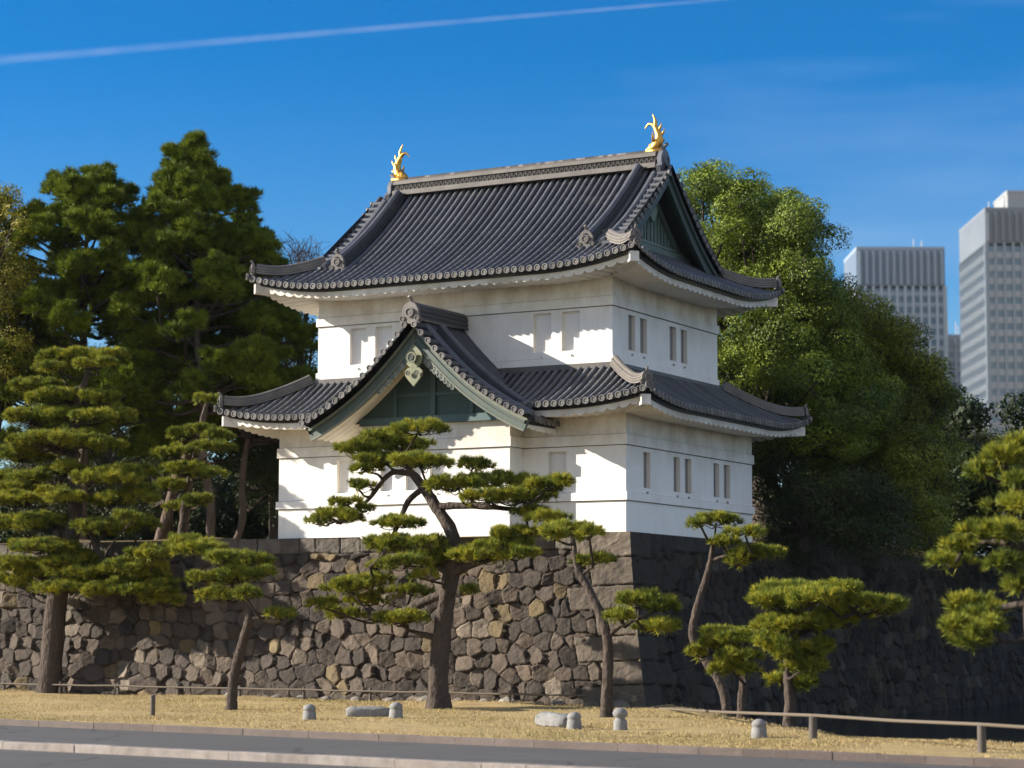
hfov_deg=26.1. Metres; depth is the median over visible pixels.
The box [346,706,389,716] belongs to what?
stone slab
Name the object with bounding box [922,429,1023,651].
garden pine
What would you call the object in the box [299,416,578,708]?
garden pine
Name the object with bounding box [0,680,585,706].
rail fence
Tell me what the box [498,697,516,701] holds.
loose stone
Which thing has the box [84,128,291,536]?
tall pine
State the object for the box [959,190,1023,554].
office tower
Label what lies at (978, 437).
broadleaf tree
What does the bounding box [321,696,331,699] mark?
loose stone
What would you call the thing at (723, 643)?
garden pine
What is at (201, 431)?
garden pine
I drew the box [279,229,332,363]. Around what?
bare tree
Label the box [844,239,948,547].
office tower
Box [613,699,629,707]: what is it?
loose stone
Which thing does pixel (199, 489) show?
broadleaf tree
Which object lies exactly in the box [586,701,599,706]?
loose stone
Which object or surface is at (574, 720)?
stone bollard
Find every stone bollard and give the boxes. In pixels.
[303,704,315,719]
[389,702,402,718]
[567,712,581,729]
[613,708,627,729]
[751,719,766,737]
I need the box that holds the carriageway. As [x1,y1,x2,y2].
[0,749,377,767]
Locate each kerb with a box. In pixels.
[0,719,1023,767]
[0,740,608,767]
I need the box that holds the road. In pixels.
[0,725,1005,767]
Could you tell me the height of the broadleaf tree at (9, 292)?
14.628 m
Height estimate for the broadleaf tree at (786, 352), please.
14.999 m
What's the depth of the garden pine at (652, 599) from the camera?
55.11 m
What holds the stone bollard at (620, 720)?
on the ground at (448, 728)
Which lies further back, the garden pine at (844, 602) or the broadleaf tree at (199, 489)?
the broadleaf tree at (199, 489)
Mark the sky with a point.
(905, 118)
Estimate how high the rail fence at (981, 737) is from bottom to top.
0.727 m
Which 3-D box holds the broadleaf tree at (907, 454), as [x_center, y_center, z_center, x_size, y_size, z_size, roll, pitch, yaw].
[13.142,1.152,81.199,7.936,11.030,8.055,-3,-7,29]
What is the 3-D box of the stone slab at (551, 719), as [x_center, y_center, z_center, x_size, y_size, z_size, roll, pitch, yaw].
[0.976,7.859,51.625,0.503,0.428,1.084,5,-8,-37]
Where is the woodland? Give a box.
[0,380,1023,560]
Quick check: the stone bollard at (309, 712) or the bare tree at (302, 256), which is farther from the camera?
the bare tree at (302, 256)
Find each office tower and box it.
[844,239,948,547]
[948,322,960,422]
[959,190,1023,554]
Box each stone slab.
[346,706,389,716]
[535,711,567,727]
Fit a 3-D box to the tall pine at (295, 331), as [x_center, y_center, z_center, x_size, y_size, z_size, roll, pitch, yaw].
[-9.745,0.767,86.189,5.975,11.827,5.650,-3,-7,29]
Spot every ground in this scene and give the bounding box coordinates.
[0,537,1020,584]
[0,634,1023,758]
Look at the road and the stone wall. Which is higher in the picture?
the stone wall
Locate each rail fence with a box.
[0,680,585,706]
[649,707,1023,752]
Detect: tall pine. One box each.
[0,159,206,539]
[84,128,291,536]
[130,208,283,539]
[184,256,318,538]
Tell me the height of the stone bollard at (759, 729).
0.414 m
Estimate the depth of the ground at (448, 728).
53.26 m
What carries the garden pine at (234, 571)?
on the ground at (448, 728)
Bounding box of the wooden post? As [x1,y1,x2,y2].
[150,694,154,715]
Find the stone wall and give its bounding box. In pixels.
[0,531,1023,724]
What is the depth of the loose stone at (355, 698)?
66.75 m
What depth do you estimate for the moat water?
70.00 m
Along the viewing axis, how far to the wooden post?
56.10 m
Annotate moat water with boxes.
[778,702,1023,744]
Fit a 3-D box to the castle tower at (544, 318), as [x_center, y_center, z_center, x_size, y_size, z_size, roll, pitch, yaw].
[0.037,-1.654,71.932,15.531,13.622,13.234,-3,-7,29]
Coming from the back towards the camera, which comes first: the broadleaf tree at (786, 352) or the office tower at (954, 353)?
the office tower at (954, 353)
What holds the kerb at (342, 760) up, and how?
on the ground at (448, 728)
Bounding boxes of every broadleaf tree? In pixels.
[0,180,51,431]
[0,314,161,542]
[90,333,231,538]
[207,272,318,538]
[676,158,907,543]
[752,438,923,574]
[779,272,977,564]
[891,408,1023,580]
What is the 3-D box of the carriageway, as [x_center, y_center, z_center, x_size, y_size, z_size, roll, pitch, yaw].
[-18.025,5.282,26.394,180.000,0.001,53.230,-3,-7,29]
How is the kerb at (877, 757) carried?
on the ground at (448, 728)
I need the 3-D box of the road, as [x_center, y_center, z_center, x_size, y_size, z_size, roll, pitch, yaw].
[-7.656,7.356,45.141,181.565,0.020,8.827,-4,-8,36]
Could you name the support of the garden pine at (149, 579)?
on the ground at (448, 728)
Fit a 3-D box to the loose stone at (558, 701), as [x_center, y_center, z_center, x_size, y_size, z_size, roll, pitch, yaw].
[1.330,9.170,63.432,0.511,0.301,0.386,-1,-6,12]
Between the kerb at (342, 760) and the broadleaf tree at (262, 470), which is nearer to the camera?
the kerb at (342, 760)
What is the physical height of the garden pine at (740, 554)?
5.811 m
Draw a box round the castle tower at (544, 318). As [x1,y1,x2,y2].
[214,114,811,542]
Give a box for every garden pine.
[0,344,188,692]
[148,391,240,534]
[159,531,298,709]
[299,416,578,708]
[537,517,683,716]
[682,509,788,716]
[683,623,765,719]
[743,576,909,726]
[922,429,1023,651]
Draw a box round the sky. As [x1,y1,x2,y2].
[0,0,1023,538]
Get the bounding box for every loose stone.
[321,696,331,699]
[350,696,362,700]
[417,695,426,700]
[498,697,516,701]
[550,699,565,704]
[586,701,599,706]
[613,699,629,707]
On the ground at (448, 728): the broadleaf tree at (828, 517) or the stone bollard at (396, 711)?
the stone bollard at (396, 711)
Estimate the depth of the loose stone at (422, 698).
65.48 m

